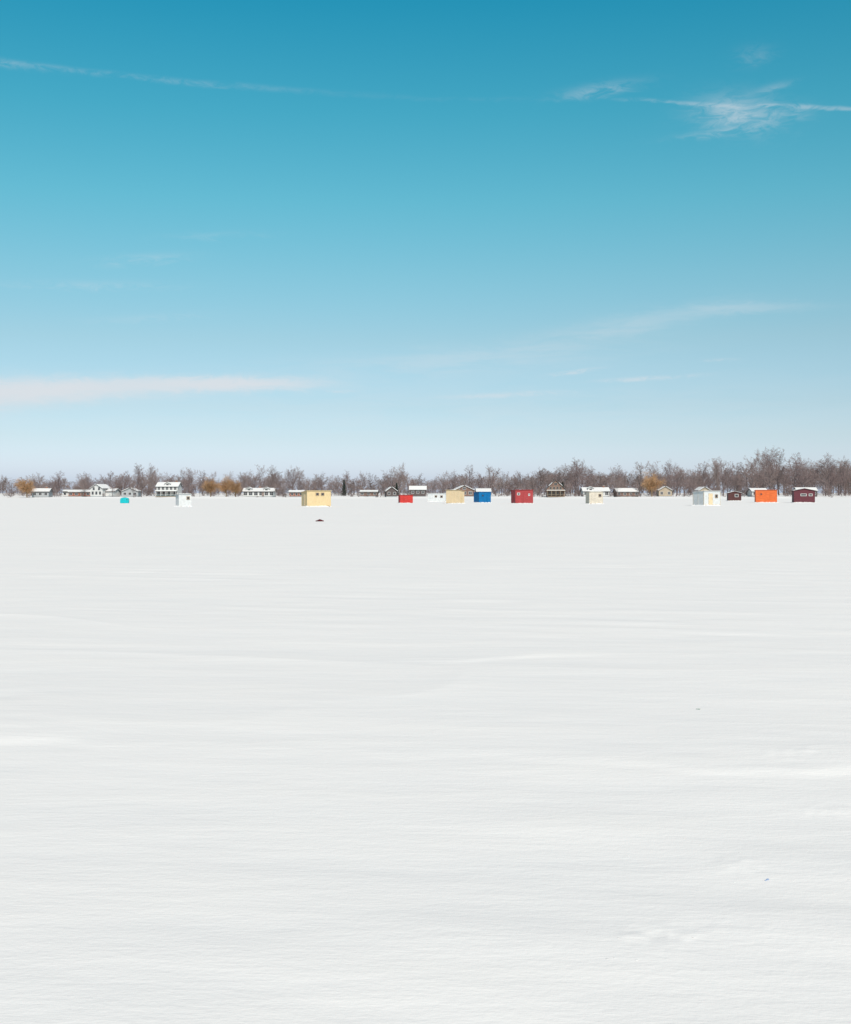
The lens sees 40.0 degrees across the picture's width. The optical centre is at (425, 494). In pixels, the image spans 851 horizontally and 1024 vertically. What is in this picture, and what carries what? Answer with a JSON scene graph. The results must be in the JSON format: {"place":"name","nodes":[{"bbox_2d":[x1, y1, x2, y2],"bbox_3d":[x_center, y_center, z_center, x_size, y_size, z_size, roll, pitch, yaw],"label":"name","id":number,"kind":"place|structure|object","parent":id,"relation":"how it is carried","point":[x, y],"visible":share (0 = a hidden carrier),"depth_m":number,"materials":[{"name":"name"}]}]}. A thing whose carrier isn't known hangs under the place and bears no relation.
{"place":"outdoors","nodes":[
{"label":"outdoors","id":0,"kind":"place"},
{"bbox_2d":[68,493,89,495],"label":"walls","id":1,"kind":"structure","parent":0,"point":[73,494],"depth_m":542.96,"materials":[{"name":"brick"}]},
{"bbox_2d":[122,488,140,495],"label":"walls","id":2,"kind":"structure","parent":0,"point":[132,491],"depth_m":538.53,"materials":[{"name":"grey"}]},
{"bbox_2d":[410,490,425,495],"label":"walls","id":3,"kind":"structure","parent":0,"point":[419,494],"depth_m":548.00,"materials":[{"name":"wood"}]},
{"bbox_2d":[0,493,850,1023],"bbox_3d":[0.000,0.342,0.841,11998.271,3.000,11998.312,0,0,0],"label":"snow ground","id":4,"kind":"structure","parent":0,"point":[348,759],"depth_m":7.80,"materials":[{"name":"white snow"}]},
{"bbox_2d":[13,477,36,497],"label":"golden willow tree","id":5,"kind":"object","parent":4,"relation":"on","point":[26,487],"visible":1,"depth_m":529.02,"materials":[{"name":"brown plant"}]},
{"bbox_2d":[31,486,52,496],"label":"grey cottage","id":6,"kind":"structure","parent":4,"relation":"on","point":[44,492],"depth_m":536.24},
{"bbox_2d":[62,489,75,496],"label":"white cottage","id":7,"kind":"structure","parent":4,"relation":"on","point":[65,493],"depth_m":550.60,"materials":[{"name":"grey"}]},
{"bbox_2d":[106,490,119,495],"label":"hut","id":8,"kind":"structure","parent":4,"relation":"on","point":[116,493],"depth_m":537.91,"materials":[{"name":"white"}]},
{"bbox_2d":[120,497,128,502],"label":"teal popup fishing shelter","id":9,"kind":"object","parent":4,"relation":"on","point":[124,500],"visible":0.88,"depth_m":238.18,"materials":[{"name":"fabric"}]},
{"bbox_2d":[155,480,182,496],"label":"white farmhouse","id":10,"kind":"object","parent":4,"relation":"on","point":[168,489],"visible":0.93,"depth_m":531.50,"materials":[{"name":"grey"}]},
{"bbox_2d":[157,484,176,493],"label":"windows","id":11,"kind":"structure","parent":10,"relation":"in","point":[158,488],"depth_m":531.44,"materials":[{"name":"grey glass"}]},
{"bbox_2d":[173,494,193,506],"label":"white ice shanty","id":12,"kind":"structure","parent":4,"relation":"on","point":[183,500],"depth_m":169.22,"materials":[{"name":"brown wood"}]},
{"bbox_2d":[200,477,219,496],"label":"golden willow tree","id":13,"kind":"object","parent":4,"relation":"on","point":[211,487],"visible":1,"depth_m":532.12,"materials":[{"name":"brown plant"}]},
{"bbox_2d":[215,476,233,494],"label":"golden willow tree","id":14,"kind":"object","parent":4,"relation":"on","point":[221,488],"visible":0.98,"depth_m":534.07,"materials":[{"name":"brown plant"}]},
{"bbox_2d":[223,479,242,496],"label":"golden willow tree","id":15,"kind":"object","parent":4,"relation":"on","point":[234,488],"visible":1,"depth_m":532.29,"materials":[{"name":"brown plant"}]},
{"bbox_2d":[288,490,304,496],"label":"brick cottage","id":16,"kind":"structure","parent":4,"relation":"on","point":[294,493],"depth_m":541.56,"materials":[{"name":"grey"}]},
{"bbox_2d":[300,490,331,506],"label":"plywood ice shanty","id":17,"kind":"structure","parent":4,"relation":"on","point":[315,498],"depth_m":168.89,"materials":[{"name":"beige wood"}]},
{"bbox_2d":[340,480,347,495],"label":"spruce tree","id":18,"kind":"object","parent":4,"relation":"on","point":[344,491],"visible":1,"depth_m":551.71,"materials":[{"name":"green plant"}]},
{"bbox_2d":[359,490,378,496],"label":"brown cottage","id":19,"kind":"structure","parent":4,"relation":"on","point":[373,493],"depth_m":558.61,"materials":[{"name":"grey"}]},
{"bbox_2d":[384,487,397,496],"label":"dark cottage","id":20,"kind":"structure","parent":4,"relation":"on","point":[391,491],"depth_m":544.52,"materials":[{"name":"grey"}]},
{"bbox_2d":[398,495,412,502],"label":"red ice shanty","id":21,"kind":"structure","parent":4,"relation":"on","point":[405,498],"depth_m":238.12,"materials":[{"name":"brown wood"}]},
{"bbox_2d":[0,446,850,496],"bbox_3d":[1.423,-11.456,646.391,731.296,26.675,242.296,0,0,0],"label":"distant bare treeline","id":22,"kind":"object","parent":4,"relation":"on","point":[830,478],"visible":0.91,"depth_m":604.89,"materials":[{"name":"brown plant"}]},
{"bbox_2d":[1,484,850,497],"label":"shoreline brush","id":23,"kind":"object","parent":4,"relation":"on","point":[538,491],"visible":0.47,"depth_m":570.41,"materials":[{"name":"brown plant"}]},
{"bbox_2d":[427,493,445,501],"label":"white ice shanty","id":24,"kind":"structure","parent":4,"relation":"on","point":[436,497],"depth_m":291.86,"materials":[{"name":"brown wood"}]},
{"bbox_2d":[445,488,464,503],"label":"plywood ice shanty","id":25,"kind":"structure","parent":4,"relation":"on","point":[454,496],"depth_m":229.00,"materials":[{"name":"beige wood"}]},
{"bbox_2d":[452,485,474,496],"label":"brown chalet","id":26,"kind":"object","parent":4,"relation":"on","point":[469,491],"visible":0.6,"depth_m":540.68,"materials":[{"name":"grey"}]},
{"bbox_2d":[473,492,490,502],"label":"blue ice shanty","id":27,"kind":"structure","parent":4,"relation":"on","point":[482,497],"depth_m":246.97,"materials":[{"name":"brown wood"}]},
{"bbox_2d":[475,488,491,491],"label":"white cottage","id":28,"kind":"structure","parent":4,"relation":"on","point":[483,490],"depth_m":554.23,"materials":[{"name":"grey"}]},
{"bbox_2d":[510,490,532,503],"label":"red ice shanty","id":29,"kind":"structure","parent":4,"relation":"on","point":[521,496],"depth_m":228.86,"materials":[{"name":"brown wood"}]},
{"bbox_2d":[523,494,526,502],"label":"door","id":30,"kind":"structure","parent":29,"relation":"in","point":[524,495],"depth_m":228.82,"materials":[{"name":"red paint"}]},
{"bbox_2d":[546,480,564,496],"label":"brown chalet","id":31,"kind":"object","parent":4,"relation":"on","point":[555,488],"visible":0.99,"depth_m":539.92,"materials":[{"name":"grey"}]},
{"bbox_2d":[549,483,562,494],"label":"windows","id":32,"kind":"structure","parent":31,"relation":"in","point":[557,488],"depth_m":539.94,"materials":[{"name":"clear glass"}]},
{"bbox_2d":[585,491,603,503],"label":"cream ice shanty","id":33,"kind":"structure","parent":4,"relation":"on","point":[594,497],"depth_m":221.08,"materials":[{"name":"beige wood"}]},
{"bbox_2d":[443,741,850,960],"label":"snow clods","id":34,"kind":"object","parent":4,"relation":"on","point":[680,879],"visible":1,"depth_m":5.46,"materials":[{"name":"white snow"}]},
{"bbox_2d":[639,471,664,496],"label":"golden willow tree","id":35,"kind":"object","parent":4,"relation":"on","point":[649,484],"visible":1,"depth_m":530.95,"materials":[{"name":"brown plant"}]},
{"bbox_2d":[694,487,710,490],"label":"tan cottage","id":36,"kind":"structure","parent":4,"relation":"on","point":[702,489],"depth_m":541.56,"materials":[{"name":"grey"}]},
{"bbox_2d":[691,491,721,505],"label":"white ice shanty","id":37,"kind":"structure","parent":4,"relation":"on","point":[706,498],"depth_m":188.89,"materials":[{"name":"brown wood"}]},
{"bbox_2d":[709,494,712,504],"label":"door","id":38,"kind":"structure","parent":37,"relation":"in","point":[710,495],"depth_m":188.71,"materials":[{"name":"beige wood"}]},
{"bbox_2d":[726,491,741,500],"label":"brown ice shanty","id":39,"kind":"structure","parent":4,"relation":"on","point":[733,495],"depth_m":320.86,"materials":[{"name":"brown wood"}]},
{"bbox_2d":[746,488,766,496],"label":"white cottage","id":40,"kind":"structure","parent":4,"relation":"on","point":[750,492],"depth_m":544.91,"materials":[{"name":"grey"}]},
{"bbox_2d":[753,490,778,502],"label":"orange ice shanty","id":41,"kind":"structure","parent":4,"relation":"on","point":[765,496],"depth_m":256.81,"materials":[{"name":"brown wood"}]},
{"bbox_2d":[770,494,773,501],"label":"door","id":42,"kind":"structure","parent":41,"relation":"in","point":[771,495],"depth_m":256.55,"materials":[{"name":"orange paint"}]},
{"bbox_2d":[790,488,816,502],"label":"maroon ice shanty","id":43,"kind":"structure","parent":4,"relation":"on","point":[803,495],"depth_m":256.66,"materials":[{"name":"red wood"}]},
{"bbox_2d":[0,0,850,492],"label":"sky","id":44,"kind":"structure","parent":0,"point":[433,238],"materials":[{"name":"blue"}]},
{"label":"roof","id":45,"kind":"object","parent":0,"visible":0},
{"bbox_2d":[68,490,89,491],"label":"roof snow","id":46,"kind":"structure","parent":45,"relation":"on","point":[78,490],"depth_m":543.94,"materials":[{"name":"white snow"}]},
{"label":"roof","id":47,"kind":"object","parent":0,"visible":0},
{"bbox_2d":[90,484,108,488],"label":"roof snow","id":48,"kind":"structure","parent":47,"relation":"on","point":[104,486],"depth_m":538.58,"materials":[{"name":"white snow"}]},
{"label":"roof","id":49,"kind":"object","parent":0,"visible":0},
{"bbox_2d":[409,486,426,489],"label":"roof snow","id":50,"kind":"structure","parent":49,"relation":"on","point":[417,487],"depth_m":549.27,"materials":[{"name":"white snow"}]},
{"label":"roof","id":51,"kind":"object","parent":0,"visible":0},
{"bbox_2d":[581,487,609,490],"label":"roof snow","id":52,"kind":"structure","parent":51,"relation":"on","point":[597,489],"depth_m":541.92,"materials":[{"name":"white snow"}]},
{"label":"roof","id":53,"kind":"object","parent":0,"visible":0},
{"bbox_2d":[615,488,638,491],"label":"roof snow","id":54,"kind":"structure","parent":53,"relation":"on","point":[627,489],"depth_m":537.70,"materials":[{"name":"white snow"}]},
{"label":"roof","id":55,"kind":"object","parent":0,"visible":0},
{"bbox_2d":[794,487,817,490],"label":"roof snow","id":56,"kind":"structure","parent":55,"relation":"on","point":[814,488],"depth_m":546.56,"materials":[{"name":"white snow"}]},
{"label":"foundation","id":57,"kind":"object","parent":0,"visible":0},
{"bbox_2d":[90,485,106,495],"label":"walls","id":58,"kind":"structure","parent":57,"relation":"on","point":[101,489],"depth_m":535.64,"materials":[{"name":"white"}]},
{"bbox_2d":[91,487,100,494],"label":"windows","id":59,"kind":"structure","parent":58,"relation":"attached to","point":[92,492],"depth_m":535.61,"materials":[{"name":"grey glass"}]},
{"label":"foundation","id":60,"kind":"object","parent":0,"visible":0},
{"bbox_2d":[243,491,275,495],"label":"walls","id":61,"kind":"structure","parent":60,"relation":"on","point":[260,495],"depth_m":535.50,"materials":[{"name":"white"}]},
{"bbox_2d":[243,489,273,494],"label":"windows","id":62,"kind":"structure","parent":61,"relation":"attached to","point":[256,493],"depth_m":535.47,"materials":[{"name":"grey glass"}]},
{"bbox_2d":[243,490,276,491],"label":"roof","id":63,"kind":"structure","parent":61,"relation":"on","point":[260,491],"depth_m":535.25,"materials":[{"name":"grey"}]},
{"bbox_2d":[242,488,274,490],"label":"roof snow","id":64,"kind":"structure","parent":63,"relation":"on","point":[260,489],"depth_m":537.39,"materials":[{"name":"white snow"}]},
{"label":"foundation","id":65,"kind":"object","parent":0,"visible":0},
{"bbox_2d":[613,490,637,495],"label":"walls","id":66,"kind":"structure","parent":65,"relation":"on","point":[614,493],"depth_m":536.13,"materials":[{"name":"brown"}]},
{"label":"foundation","id":67,"kind":"object","parent":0,"visible":0},
{"bbox_2d":[657,487,671,495],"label":"walls","id":68,"kind":"structure","parent":67,"relation":"on","point":[665,490],"depth_m":539.05,"materials":[{"name":"beige"}]}
]}

